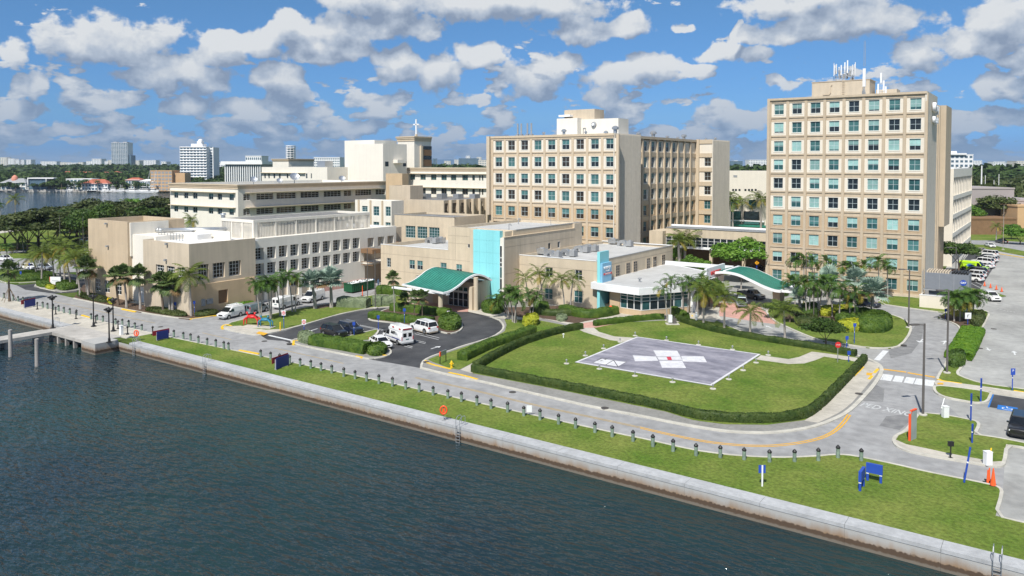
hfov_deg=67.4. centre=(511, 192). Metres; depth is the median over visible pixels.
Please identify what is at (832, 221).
window
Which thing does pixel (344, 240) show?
window
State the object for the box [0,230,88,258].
park lawn
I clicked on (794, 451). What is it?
bollard
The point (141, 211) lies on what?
broadleaf tree
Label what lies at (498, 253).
emergency building
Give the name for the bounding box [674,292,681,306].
window
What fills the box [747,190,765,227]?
palm tree
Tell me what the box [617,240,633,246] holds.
roof unit
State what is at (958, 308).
palm tree
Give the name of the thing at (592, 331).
footpath
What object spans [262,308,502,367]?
parking asphalt
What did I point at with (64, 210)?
broadleaf tree
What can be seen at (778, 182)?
window
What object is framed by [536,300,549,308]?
shrub
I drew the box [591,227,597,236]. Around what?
window
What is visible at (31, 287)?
driveway
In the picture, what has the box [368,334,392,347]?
parked car
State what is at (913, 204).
window
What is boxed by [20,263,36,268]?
parked car
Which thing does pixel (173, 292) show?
palm tree
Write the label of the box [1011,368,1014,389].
road sign
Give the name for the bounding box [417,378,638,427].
line
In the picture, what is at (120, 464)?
water
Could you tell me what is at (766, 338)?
hedge
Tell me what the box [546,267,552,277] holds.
window
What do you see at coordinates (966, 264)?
parked van
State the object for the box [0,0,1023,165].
sky
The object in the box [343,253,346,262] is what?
window
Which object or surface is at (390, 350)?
curb
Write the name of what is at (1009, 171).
wood
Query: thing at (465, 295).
sliding door
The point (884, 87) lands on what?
antenna cluster
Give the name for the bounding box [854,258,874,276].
palm tree
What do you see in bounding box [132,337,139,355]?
water ladder
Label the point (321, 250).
grid wing
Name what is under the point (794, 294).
palm tree
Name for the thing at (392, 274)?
palm tree
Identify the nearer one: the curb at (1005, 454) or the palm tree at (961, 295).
the curb at (1005, 454)
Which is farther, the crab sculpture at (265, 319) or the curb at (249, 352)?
the crab sculpture at (265, 319)
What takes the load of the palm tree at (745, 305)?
on the hedge at (717, 323)
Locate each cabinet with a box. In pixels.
[119,325,123,334]
[941,398,949,417]
[983,448,992,465]
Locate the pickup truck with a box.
[739,289,765,299]
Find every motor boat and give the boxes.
[108,188,118,191]
[116,184,127,191]
[126,188,139,192]
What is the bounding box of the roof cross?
[413,119,418,135]
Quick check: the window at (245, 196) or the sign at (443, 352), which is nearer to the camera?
the sign at (443, 352)
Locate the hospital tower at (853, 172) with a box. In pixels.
[765,79,951,297]
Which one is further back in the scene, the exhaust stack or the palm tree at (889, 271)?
the exhaust stack
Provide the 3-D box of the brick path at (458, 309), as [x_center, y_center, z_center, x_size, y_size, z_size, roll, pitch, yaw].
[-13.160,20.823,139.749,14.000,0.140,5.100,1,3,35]
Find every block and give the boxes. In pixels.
[260,159,347,180]
[345,140,406,180]
[355,199,403,225]
[386,173,408,199]
[389,185,422,199]
[394,212,484,241]
[401,194,488,222]
[486,109,729,257]
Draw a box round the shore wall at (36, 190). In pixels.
[0,189,139,191]
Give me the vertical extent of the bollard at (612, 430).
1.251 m
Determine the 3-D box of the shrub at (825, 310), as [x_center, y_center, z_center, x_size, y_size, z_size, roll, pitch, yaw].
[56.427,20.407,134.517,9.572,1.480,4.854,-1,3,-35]
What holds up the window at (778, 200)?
in the hospital tower at (853, 172)
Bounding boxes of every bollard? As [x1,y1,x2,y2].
[391,376,393,386]
[446,389,449,398]
[460,391,462,401]
[475,395,478,405]
[489,398,492,408]
[506,401,508,412]
[522,406,525,415]
[538,408,541,419]
[557,413,559,424]
[574,417,577,428]
[593,421,596,432]
[610,425,613,436]
[631,430,634,441]
[651,434,654,446]
[671,438,674,451]
[694,443,697,455]
[718,445,722,457]
[742,447,746,459]
[767,449,771,462]
[792,449,796,461]
[816,447,820,460]
[836,445,840,457]
[859,448,863,460]
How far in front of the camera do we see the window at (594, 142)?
179.87 m
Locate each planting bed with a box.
[74,279,221,319]
[504,306,591,317]
[540,316,598,322]
[776,313,834,320]
[940,314,969,325]
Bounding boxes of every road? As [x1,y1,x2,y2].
[0,282,1003,516]
[1,244,88,253]
[971,240,1023,250]
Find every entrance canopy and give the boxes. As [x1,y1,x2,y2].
[392,267,491,310]
[715,266,801,303]
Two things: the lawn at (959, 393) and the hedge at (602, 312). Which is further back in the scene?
the hedge at (602, 312)
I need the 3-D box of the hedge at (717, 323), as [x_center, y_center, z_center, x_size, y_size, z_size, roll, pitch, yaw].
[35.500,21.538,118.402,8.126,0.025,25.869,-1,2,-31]
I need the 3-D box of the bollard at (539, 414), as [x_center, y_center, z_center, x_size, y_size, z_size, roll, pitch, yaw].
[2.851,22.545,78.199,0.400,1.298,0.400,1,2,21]
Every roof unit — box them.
[281,222,303,234]
[297,219,322,232]
[325,218,343,230]
[425,237,439,243]
[438,236,445,243]
[536,247,547,254]
[544,250,562,257]
[561,249,577,256]
[573,245,590,252]
[583,244,598,250]
[608,238,617,243]
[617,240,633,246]
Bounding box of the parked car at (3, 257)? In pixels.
[0,254,12,260]
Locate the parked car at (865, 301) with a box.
[852,297,880,307]
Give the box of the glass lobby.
[591,261,733,314]
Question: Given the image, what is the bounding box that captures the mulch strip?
[311,303,335,308]
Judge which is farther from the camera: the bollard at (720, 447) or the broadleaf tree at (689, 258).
the broadleaf tree at (689, 258)
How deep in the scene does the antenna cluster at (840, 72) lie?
165.07 m
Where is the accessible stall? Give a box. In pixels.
[990,395,1023,409]
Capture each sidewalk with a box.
[369,288,879,430]
[934,380,1023,397]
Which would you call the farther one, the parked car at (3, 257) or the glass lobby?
the parked car at (3, 257)
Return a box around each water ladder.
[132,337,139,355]
[456,415,464,442]
[992,544,1002,575]
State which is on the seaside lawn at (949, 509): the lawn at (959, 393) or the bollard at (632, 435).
the bollard at (632, 435)
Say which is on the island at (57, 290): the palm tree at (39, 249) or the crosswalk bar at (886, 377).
the palm tree at (39, 249)
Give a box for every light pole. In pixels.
[367,248,367,296]
[373,276,377,308]
[803,267,814,313]
[898,269,910,327]
[909,323,927,415]
[936,289,950,373]
[1001,217,1004,249]
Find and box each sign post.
[758,465,765,486]
[963,447,970,482]
[970,393,971,420]
[971,423,973,442]
[980,378,981,401]
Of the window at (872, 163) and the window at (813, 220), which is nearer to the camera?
the window at (872, 163)
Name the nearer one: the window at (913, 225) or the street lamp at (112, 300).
the street lamp at (112, 300)
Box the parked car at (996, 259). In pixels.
[983,255,998,261]
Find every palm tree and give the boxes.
[0,242,13,255]
[0,258,21,301]
[3,193,26,211]
[15,236,27,251]
[16,250,45,271]
[27,241,57,278]
[36,246,63,276]
[43,235,71,277]
[49,253,77,281]
[50,237,80,279]
[57,248,92,294]
[61,247,90,291]
[67,240,88,283]
[72,254,102,294]
[102,265,127,305]
[108,263,133,307]
[125,263,149,308]
[147,270,167,309]
[157,270,175,309]
[159,273,181,309]
[168,262,208,315]
[182,212,197,227]
[245,277,266,318]
[253,275,275,314]
[256,275,277,318]
[263,277,282,318]
[266,272,285,315]
[276,270,290,309]
[277,268,297,311]
[286,271,305,311]
[299,268,322,308]
[314,265,343,307]
[385,269,400,312]
[397,291,411,306]
[408,289,418,314]
[414,289,429,315]
[485,293,508,316]
[492,290,512,317]
[497,284,520,321]
[504,285,526,322]
[506,288,529,322]
[513,267,534,304]
[519,287,538,312]
[526,289,546,311]
[528,263,553,300]
[533,270,554,301]
[548,270,574,303]
[562,270,585,304]
[653,281,673,321]
[660,273,681,314]
[666,229,701,257]
[666,231,689,261]
[677,274,695,312]
[677,280,690,308]
[684,278,708,313]
[686,275,725,322]
[691,270,709,313]
[693,278,715,315]
[709,280,744,327]
[729,191,736,226]
[729,192,752,223]
[729,196,742,226]
[732,299,767,331]
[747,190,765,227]
[761,297,805,337]
[777,273,797,289]
[785,254,804,298]
[787,274,803,305]
[789,286,807,307]
[790,251,813,298]
[792,275,820,309]
[796,272,822,309]
[801,254,823,298]
[806,275,832,315]
[815,254,835,298]
[815,262,842,304]
[815,274,832,310]
[818,274,841,316]
[828,279,852,312]
[834,260,851,280]
[836,295,860,312]
[840,260,858,290]
[840,263,868,306]
[844,282,869,312]
[847,262,867,290]
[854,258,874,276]
[858,275,892,308]
[868,254,889,298]
[875,258,896,297]
[937,289,970,320]
[941,294,974,318]
[946,288,977,320]
[959,286,992,310]
[961,286,985,312]
[989,221,1002,239]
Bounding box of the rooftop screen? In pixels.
[221,211,369,238]
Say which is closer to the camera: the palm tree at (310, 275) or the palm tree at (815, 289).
the palm tree at (815, 289)
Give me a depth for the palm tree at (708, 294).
131.09 m
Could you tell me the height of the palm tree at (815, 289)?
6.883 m
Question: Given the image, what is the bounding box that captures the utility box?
[665,315,679,324]
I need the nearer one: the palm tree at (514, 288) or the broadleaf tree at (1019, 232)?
the palm tree at (514, 288)
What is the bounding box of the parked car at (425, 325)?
[410,318,437,333]
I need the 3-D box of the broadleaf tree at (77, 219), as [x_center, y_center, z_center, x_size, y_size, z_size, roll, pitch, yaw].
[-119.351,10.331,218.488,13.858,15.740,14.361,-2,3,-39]
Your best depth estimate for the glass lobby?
134.39 m
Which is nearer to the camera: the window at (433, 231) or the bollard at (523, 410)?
the bollard at (523, 410)
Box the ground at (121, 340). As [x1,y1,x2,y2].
[0,186,946,344]
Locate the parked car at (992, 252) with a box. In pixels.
[978,249,998,255]
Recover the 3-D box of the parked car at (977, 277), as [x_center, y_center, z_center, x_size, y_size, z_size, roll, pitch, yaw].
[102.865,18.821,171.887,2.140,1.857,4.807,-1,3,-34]
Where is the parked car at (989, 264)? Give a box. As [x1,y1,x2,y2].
[982,262,995,267]
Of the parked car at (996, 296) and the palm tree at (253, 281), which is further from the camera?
the parked car at (996, 296)
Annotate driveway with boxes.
[17,273,84,293]
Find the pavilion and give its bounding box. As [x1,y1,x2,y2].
[971,216,1017,234]
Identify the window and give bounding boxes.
[96,279,100,290]
[105,280,109,292]
[117,285,121,294]
[157,264,163,271]
[168,266,174,272]
[198,264,205,279]
[213,262,222,277]
[229,260,238,275]
[243,194,249,200]
[243,209,249,214]
[255,248,260,259]
[256,193,272,199]
[256,207,272,213]
[256,264,260,274]
[267,247,272,257]
[267,262,272,272]
[277,192,295,198]
[277,206,295,212]
[279,246,283,256]
[279,261,284,271]
[290,244,295,255]
[291,259,295,269]
[301,191,318,197]
[301,205,318,211]
[302,243,306,253]
[302,258,306,268]
[312,242,316,252]
[313,257,316,266]
[323,241,327,251]
[323,255,327,265]
[324,191,340,196]
[324,204,340,209]
[333,240,337,250]
[333,254,337,263]
[343,239,346,248]
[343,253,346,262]
[344,190,350,195]
[344,203,350,208]
[353,238,356,247]
[353,252,356,261]
[355,190,370,195]
[362,206,367,211]
[374,206,378,215]
[376,189,384,194]
[386,207,390,215]
[387,258,390,266]
[406,226,414,237]
[410,174,414,179]
[410,260,414,268]
[417,261,422,269]
[418,226,426,238]
[429,227,438,236]
[431,188,435,193]
[441,263,446,267]
[442,188,446,193]
[451,188,455,193]
[456,264,461,270]
[463,188,467,194]
[496,141,501,149]
[496,157,501,166]
[496,173,501,182]
[496,190,501,198]
[496,206,501,214]
[509,141,514,149]
[509,157,514,166]
[509,174,514,182]
[509,190,514,198]
[509,206,514,215]
[521,140,527,149]
[521,157,527,166]
[521,174,527,182]
[521,190,527,199]
[521,207,527,215]
[535,140,540,149]
[535,157,540,166]
[535,174,540,182]
[535,190,540,199]
[535,207,540,216]
[545,288,552,299]
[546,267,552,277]
[548,140,554,149]
[548,157,554,166]
[548,174,554,183]
[548,191,554,200]
[548,208,554,216]
[562,140,568,148]
[562,157,568,166]
[562,174,568,183]
[562,191,568,200]
[562,208,568,217]
[574,290,581,302]
[575,270,581,280]
[576,191,583,200]
[576,209,583,218]
[577,139,583,148]
[577,157,583,166]
[577,174,583,183]
[591,139,598,148]
[591,157,598,166]
[591,174,598,183]
[591,192,598,201]
[591,209,597,218]
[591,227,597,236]
[606,139,612,148]
[606,156,612,166]
[606,174,612,184]
[606,192,612,201]
[606,210,612,219]
[606,227,612,237]
[616,265,619,275]
[620,293,626,307]
[626,262,629,273]
[627,294,633,308]
[633,261,636,271]
[634,295,640,310]
[641,295,649,310]
[646,258,649,268]
[650,294,657,309]
[651,157,653,166]
[651,173,653,182]
[653,256,656,266]
[658,293,665,308]
[662,254,664,264]
[666,236,671,244]
[666,293,673,307]
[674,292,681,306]
[682,292,689,306]
[696,238,701,246]
[702,238,707,247]
[704,187,710,194]
[704,201,709,208]
[704,215,709,222]
[705,158,710,165]
[705,172,710,179]
[708,238,713,247]
[773,196,782,206]
[773,214,781,224]
[773,233,781,242]
[773,251,781,261]
[773,269,781,279]
[774,123,783,132]
[774,141,782,151]
[774,160,782,169]
[774,178,782,187]
[775,104,783,114]
[790,252,799,262]
[790,270,799,280]
[791,178,800,188]
[791,197,800,206]
[791,215,799,225]
[791,234,799,243]
[792,103,801,113]
[792,122,801,132]
[792,141,800,150]
[792,159,800,169]
[809,197,818,207]
[809,216,818,226]
[809,234,818,244]
[810,121,819,131]
[810,140,819,150]
[810,159,819,169]
[810,178,818,188]
[811,102,820,112]
[827,254,836,265]
[828,178,837,188]
[828,197,837,207]
[828,216,837,226]
[828,235,837,245]
[829,121,838,131]
[829,140,838,150]
[829,159,838,169]
[830,102,839,112]
[846,256,856,266]
[847,198,857,208]
[847,217,856,227]
[847,236,856,247]
[848,140,858,150]
[848,159,857,169]
[848,179,857,189]
[849,101,858,111]
[849,120,858,130]
[866,237,876,248]
[866,257,876,267]
[867,179,877,189]
[867,198,877,209]
[867,218,876,228]
[868,120,878,130]
[868,139,878,150]
[868,159,877,169]
[869,100,878,110]
[886,258,896,269]
[886,278,896,289]
[887,199,897,209]
[887,219,897,229]
[887,238,897,249]
[888,139,899,149]
[888,159,898,169]
[888,179,898,189]
[889,99,899,109]
[889,119,899,129]
[907,259,917,270]
[907,279,917,290]
[908,199,919,210]
[908,219,918,230]
[908,239,918,250]
[909,139,920,149]
[909,159,919,169]
[909,179,919,190]
[910,98,921,109]
[910,118,920,129]
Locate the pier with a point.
(39, 334)
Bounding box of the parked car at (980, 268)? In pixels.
[964,266,987,273]
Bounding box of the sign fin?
[597,250,611,307]
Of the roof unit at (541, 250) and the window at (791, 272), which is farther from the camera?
the window at (791, 272)
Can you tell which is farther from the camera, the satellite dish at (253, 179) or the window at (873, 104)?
the satellite dish at (253, 179)
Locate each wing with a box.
[244,223,401,301]
[407,167,485,196]
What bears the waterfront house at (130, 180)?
on the ground at (121, 340)
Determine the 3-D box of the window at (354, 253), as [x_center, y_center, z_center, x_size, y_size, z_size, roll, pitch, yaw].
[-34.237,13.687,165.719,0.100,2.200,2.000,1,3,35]
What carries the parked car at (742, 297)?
on the brick crossing
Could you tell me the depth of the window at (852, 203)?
156.67 m
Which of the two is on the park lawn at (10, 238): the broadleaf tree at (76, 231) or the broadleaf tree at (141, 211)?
the broadleaf tree at (76, 231)
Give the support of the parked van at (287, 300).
on the road at (865, 432)
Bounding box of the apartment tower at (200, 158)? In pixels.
[179,139,219,179]
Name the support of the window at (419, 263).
in the emergency building at (498, 253)
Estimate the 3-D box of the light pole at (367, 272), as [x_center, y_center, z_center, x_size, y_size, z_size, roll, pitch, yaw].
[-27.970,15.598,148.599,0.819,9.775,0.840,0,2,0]
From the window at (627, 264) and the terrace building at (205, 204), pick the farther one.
the terrace building at (205, 204)
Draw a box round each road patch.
[863,385,883,401]
[879,414,908,429]
[888,323,923,357]
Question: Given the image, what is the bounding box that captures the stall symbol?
[997,405,1017,410]
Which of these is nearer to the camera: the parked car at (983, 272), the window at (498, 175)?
the parked car at (983, 272)
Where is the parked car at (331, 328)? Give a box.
[320,322,347,336]
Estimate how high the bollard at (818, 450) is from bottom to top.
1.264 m
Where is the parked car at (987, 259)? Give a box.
[972,257,994,264]
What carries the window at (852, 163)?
in the hospital tower at (853, 172)
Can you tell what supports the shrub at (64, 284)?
on the island at (57, 290)
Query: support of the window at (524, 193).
in the hospital block at (600, 185)
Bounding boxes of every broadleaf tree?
[0,208,52,251]
[0,213,26,249]
[14,210,68,249]
[15,212,45,245]
[38,206,62,237]
[48,207,75,242]
[56,208,87,240]
[57,207,86,240]
[62,202,114,233]
[64,204,86,236]
[71,198,100,208]
[83,204,133,218]
[90,200,133,205]
[111,201,151,215]
[124,205,169,215]
[127,198,155,204]
[132,197,170,217]
[667,244,683,259]
[680,254,699,268]
[691,258,712,269]
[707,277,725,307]
[709,236,768,281]
[763,301,781,317]
[779,304,801,321]
[798,317,848,343]
[943,241,981,269]
[971,204,987,215]
[974,195,1020,215]
[1001,224,1020,238]
[1001,227,1023,244]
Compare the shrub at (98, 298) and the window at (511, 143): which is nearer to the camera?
the shrub at (98, 298)
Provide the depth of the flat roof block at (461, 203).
213.85 m
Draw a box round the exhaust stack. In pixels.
[519,124,523,135]
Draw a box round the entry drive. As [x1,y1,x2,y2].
[716,274,880,362]
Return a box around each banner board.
[21,298,35,307]
[153,328,168,340]
[272,353,288,369]
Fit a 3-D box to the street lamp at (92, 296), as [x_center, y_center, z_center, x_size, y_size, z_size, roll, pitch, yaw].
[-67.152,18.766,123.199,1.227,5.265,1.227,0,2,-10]
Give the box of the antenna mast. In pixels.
[862,41,865,93]
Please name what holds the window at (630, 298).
in the glass lobby
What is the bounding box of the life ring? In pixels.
[440,405,446,420]
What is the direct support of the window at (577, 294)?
in the emergency building at (498, 253)
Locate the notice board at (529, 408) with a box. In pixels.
[527,405,531,411]
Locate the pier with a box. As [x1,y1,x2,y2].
[0,330,51,349]
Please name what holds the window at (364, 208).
in the office block at (382, 212)
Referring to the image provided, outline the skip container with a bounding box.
[343,279,374,291]
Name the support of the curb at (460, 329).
on the parking asphalt at (476, 327)
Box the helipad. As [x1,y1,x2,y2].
[576,337,760,385]
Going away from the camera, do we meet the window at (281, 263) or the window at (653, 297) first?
the window at (653, 297)
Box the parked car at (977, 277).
[971,273,984,281]
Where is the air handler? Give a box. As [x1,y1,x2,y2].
[241,222,278,237]
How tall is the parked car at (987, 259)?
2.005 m
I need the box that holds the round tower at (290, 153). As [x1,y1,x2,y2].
[286,145,295,158]
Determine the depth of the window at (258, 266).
146.00 m
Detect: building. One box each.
[0,157,10,165]
[10,159,18,164]
[26,160,34,164]
[40,161,60,165]
[88,213,257,314]
[92,159,105,164]
[136,160,143,165]
[143,160,159,164]
[150,170,190,190]
[167,180,385,227]
[221,161,272,181]
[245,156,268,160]
[314,157,344,166]
[381,219,672,307]
[459,158,478,164]
[478,160,485,165]
[649,224,765,269]
[730,161,742,165]
[745,160,766,165]
[943,168,971,266]
[973,161,981,164]
[987,162,1004,165]
[1007,161,1023,166]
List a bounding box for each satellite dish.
[250,176,256,183]
[290,173,299,182]
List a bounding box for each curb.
[0,280,35,282]
[0,297,1023,522]
[34,284,80,291]
[73,298,212,319]
[223,295,413,335]
[238,350,258,354]
[290,329,391,358]
[368,308,462,333]
[420,315,504,367]
[420,354,883,433]
[424,360,451,368]
[448,372,477,379]
[711,303,740,330]
[766,305,911,348]
[879,296,941,311]
[892,412,1023,467]
[933,385,991,403]
[936,310,1023,392]
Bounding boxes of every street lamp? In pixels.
[47,295,56,328]
[88,294,97,326]
[103,307,113,342]
[108,297,116,331]
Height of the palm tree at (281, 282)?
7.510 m
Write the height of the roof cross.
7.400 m
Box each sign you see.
[50,277,60,283]
[439,349,446,356]
[835,342,840,361]
[908,408,916,440]
[965,313,970,323]
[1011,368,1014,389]
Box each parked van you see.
[216,303,244,319]
[244,301,268,313]
[272,295,300,308]
[300,288,324,302]
[959,260,989,269]
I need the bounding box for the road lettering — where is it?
[860,403,908,415]
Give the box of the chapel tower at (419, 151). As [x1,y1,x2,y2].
[395,136,431,167]
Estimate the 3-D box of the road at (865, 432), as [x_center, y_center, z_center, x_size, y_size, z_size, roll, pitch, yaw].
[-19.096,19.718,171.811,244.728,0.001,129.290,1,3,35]
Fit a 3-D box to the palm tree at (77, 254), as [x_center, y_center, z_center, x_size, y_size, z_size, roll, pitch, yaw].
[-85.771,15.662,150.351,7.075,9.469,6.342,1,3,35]
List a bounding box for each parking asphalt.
[0,258,88,272]
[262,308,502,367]
[957,254,999,288]
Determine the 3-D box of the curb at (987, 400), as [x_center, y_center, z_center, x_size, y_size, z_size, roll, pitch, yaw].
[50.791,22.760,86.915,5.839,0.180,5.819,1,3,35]
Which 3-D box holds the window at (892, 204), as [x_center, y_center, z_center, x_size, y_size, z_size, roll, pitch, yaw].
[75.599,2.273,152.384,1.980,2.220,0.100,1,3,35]
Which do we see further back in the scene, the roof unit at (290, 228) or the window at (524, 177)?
the window at (524, 177)
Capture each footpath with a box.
[461,364,472,372]
[468,308,631,341]
[757,352,880,368]
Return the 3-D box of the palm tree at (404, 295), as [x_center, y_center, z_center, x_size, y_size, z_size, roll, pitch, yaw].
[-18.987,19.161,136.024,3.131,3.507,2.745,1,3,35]
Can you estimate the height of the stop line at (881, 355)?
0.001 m
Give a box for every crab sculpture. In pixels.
[243,312,259,324]
[258,315,272,326]
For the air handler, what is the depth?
150.18 m
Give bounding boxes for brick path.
[415,302,467,311]
[583,322,610,327]
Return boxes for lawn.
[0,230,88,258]
[127,334,1023,559]
[226,295,406,329]
[344,330,376,339]
[428,319,562,369]
[474,320,858,424]
[878,296,944,312]
[896,413,1023,460]
[936,386,988,401]
[971,235,1023,241]
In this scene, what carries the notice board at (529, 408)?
attached to the bollard at (523, 410)
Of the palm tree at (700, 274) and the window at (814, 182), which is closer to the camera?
the palm tree at (700, 274)
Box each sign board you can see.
[858,466,865,490]
[866,462,882,483]
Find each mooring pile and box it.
[8,329,12,356]
[34,338,39,366]
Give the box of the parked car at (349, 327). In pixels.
[337,319,363,334]
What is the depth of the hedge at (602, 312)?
130.46 m
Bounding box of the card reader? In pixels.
[948,441,953,457]
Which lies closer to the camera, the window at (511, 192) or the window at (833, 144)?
the window at (833, 144)
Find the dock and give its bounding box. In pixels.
[45,325,120,354]
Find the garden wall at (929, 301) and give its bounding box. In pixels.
[919,292,968,311]
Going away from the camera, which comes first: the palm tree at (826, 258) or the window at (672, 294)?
the window at (672, 294)
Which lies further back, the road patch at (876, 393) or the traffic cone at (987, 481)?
the road patch at (876, 393)
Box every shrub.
[7,269,56,281]
[36,278,50,286]
[45,284,55,289]
[55,279,77,290]
[78,292,107,302]
[145,306,187,316]
[194,308,217,316]
[236,300,253,303]
[366,341,387,355]
[438,311,461,330]
[481,298,504,313]
[522,312,538,326]
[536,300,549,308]
[556,313,567,321]
[794,313,815,325]
[801,301,818,316]
[807,290,820,296]
[819,304,851,315]
[835,306,869,321]
[838,317,859,331]
[858,309,892,332]
[948,348,965,367]
[970,309,985,326]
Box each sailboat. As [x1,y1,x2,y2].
[135,170,154,192]
[150,169,158,192]
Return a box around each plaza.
[665,303,719,321]
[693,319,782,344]
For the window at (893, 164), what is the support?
in the hospital tower at (853, 172)
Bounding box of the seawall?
[0,307,1023,575]
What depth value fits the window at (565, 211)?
185.08 m
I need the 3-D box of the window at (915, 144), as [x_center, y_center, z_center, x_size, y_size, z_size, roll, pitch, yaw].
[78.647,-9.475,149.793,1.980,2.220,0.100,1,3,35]
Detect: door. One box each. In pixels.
[140,287,143,301]
[433,294,437,302]
[449,292,452,304]
[453,292,457,305]
[458,292,462,306]
[463,293,467,306]
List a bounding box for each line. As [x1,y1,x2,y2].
[416,377,638,426]
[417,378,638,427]
[640,415,850,446]
[641,414,848,444]
[874,350,887,359]
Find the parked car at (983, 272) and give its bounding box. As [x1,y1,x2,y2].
[969,269,986,276]
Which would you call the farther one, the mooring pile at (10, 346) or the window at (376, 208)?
the window at (376, 208)
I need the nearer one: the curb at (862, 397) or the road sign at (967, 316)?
the curb at (862, 397)
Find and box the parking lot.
[932,251,1023,520]
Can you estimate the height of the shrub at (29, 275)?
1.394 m
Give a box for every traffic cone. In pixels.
[983,470,989,482]
[989,468,996,486]
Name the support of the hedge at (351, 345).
on the island at (364, 355)
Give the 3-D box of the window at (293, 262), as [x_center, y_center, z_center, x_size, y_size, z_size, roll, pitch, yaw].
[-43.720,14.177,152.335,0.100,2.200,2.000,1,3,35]
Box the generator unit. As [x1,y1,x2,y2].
[922,268,971,295]
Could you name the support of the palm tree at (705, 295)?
on the hedge at (717, 323)
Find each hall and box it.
[729,171,765,227]
[971,186,1014,215]
[1001,204,1023,228]
[1011,197,1023,203]
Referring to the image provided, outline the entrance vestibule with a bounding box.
[415,275,489,309]
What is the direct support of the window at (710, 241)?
in the building at (711, 235)
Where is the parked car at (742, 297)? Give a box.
[735,295,747,306]
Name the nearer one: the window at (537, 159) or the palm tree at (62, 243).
the palm tree at (62, 243)
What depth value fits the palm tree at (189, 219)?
216.43 m
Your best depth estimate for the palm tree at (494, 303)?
129.92 m
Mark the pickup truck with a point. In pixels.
(755, 294)
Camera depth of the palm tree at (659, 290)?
125.94 m
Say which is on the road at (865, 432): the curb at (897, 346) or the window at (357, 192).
the curb at (897, 346)
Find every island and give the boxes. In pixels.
[0,270,32,283]
[34,286,78,292]
[223,294,387,335]
[295,333,389,359]
[372,309,460,333]
[768,304,908,348]
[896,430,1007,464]
[938,309,1023,390]
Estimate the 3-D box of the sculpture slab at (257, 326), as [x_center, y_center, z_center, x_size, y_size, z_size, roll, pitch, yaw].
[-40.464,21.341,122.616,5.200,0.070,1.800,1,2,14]
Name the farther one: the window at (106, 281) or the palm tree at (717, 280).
the window at (106, 281)
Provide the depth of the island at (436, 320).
129.26 m
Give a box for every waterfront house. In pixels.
[0,175,28,188]
[27,178,56,188]
[66,178,99,188]
[81,179,114,190]
[125,178,144,188]
[140,179,150,188]
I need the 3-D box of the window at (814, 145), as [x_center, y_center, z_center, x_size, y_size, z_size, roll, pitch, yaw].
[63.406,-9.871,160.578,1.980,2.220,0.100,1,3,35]
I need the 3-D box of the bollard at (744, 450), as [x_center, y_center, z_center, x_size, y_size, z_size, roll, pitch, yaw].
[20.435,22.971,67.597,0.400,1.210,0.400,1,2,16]
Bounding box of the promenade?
[0,298,151,338]
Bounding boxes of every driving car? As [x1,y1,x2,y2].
[984,242,995,247]
[995,239,1007,243]
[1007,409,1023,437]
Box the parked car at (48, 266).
[36,263,51,269]
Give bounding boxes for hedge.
[297,330,314,343]
[308,333,373,353]
[336,295,371,308]
[367,310,434,322]
[372,294,395,305]
[376,284,406,295]
[389,302,451,315]
[457,324,536,360]
[471,354,867,422]
[472,322,583,364]
[531,307,571,315]
[558,304,618,317]
[593,313,664,325]
[671,306,689,317]
[673,314,857,356]
[943,325,985,360]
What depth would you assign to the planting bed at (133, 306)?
140.37 m
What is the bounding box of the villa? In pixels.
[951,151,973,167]
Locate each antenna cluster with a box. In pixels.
[833,60,855,80]
[877,73,886,92]
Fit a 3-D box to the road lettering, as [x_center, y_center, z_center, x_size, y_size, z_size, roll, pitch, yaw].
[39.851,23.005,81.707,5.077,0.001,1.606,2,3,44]
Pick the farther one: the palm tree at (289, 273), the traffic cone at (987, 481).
the palm tree at (289, 273)
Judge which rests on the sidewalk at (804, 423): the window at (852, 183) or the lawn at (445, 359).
the lawn at (445, 359)
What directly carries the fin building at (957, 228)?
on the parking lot
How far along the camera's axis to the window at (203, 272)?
134.86 m
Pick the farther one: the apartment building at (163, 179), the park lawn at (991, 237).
the apartment building at (163, 179)
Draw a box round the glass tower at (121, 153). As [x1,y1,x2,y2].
[111,142,135,164]
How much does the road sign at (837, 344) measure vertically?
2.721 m
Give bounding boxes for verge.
[974,244,1023,255]
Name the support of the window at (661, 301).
in the glass lobby
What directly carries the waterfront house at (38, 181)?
on the ground at (121, 340)
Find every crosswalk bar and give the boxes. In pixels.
[882,374,892,380]
[893,376,903,381]
[904,377,914,383]
[914,378,925,384]
[925,380,934,386]
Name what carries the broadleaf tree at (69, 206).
on the park lawn at (10, 238)
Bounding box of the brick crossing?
[712,302,774,323]
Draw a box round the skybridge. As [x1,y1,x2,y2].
[361,242,396,265]
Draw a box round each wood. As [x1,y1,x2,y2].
[0,163,476,171]
[0,169,224,187]
[431,163,1023,178]
[972,174,1023,197]
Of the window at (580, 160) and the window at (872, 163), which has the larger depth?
the window at (580, 160)
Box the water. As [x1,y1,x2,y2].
[0,192,956,575]
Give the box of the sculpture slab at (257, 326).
[242,325,275,328]
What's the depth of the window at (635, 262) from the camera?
149.52 m
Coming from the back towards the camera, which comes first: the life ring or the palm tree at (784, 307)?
the palm tree at (784, 307)
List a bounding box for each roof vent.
[612,126,618,132]
[650,130,656,136]
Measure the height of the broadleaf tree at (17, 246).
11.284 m
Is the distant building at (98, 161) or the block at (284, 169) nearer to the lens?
the block at (284, 169)
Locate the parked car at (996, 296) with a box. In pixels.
[980,289,1001,301]
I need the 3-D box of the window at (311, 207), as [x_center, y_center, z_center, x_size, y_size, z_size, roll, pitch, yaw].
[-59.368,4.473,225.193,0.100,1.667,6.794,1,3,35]
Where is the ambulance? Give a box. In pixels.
[383,322,413,344]

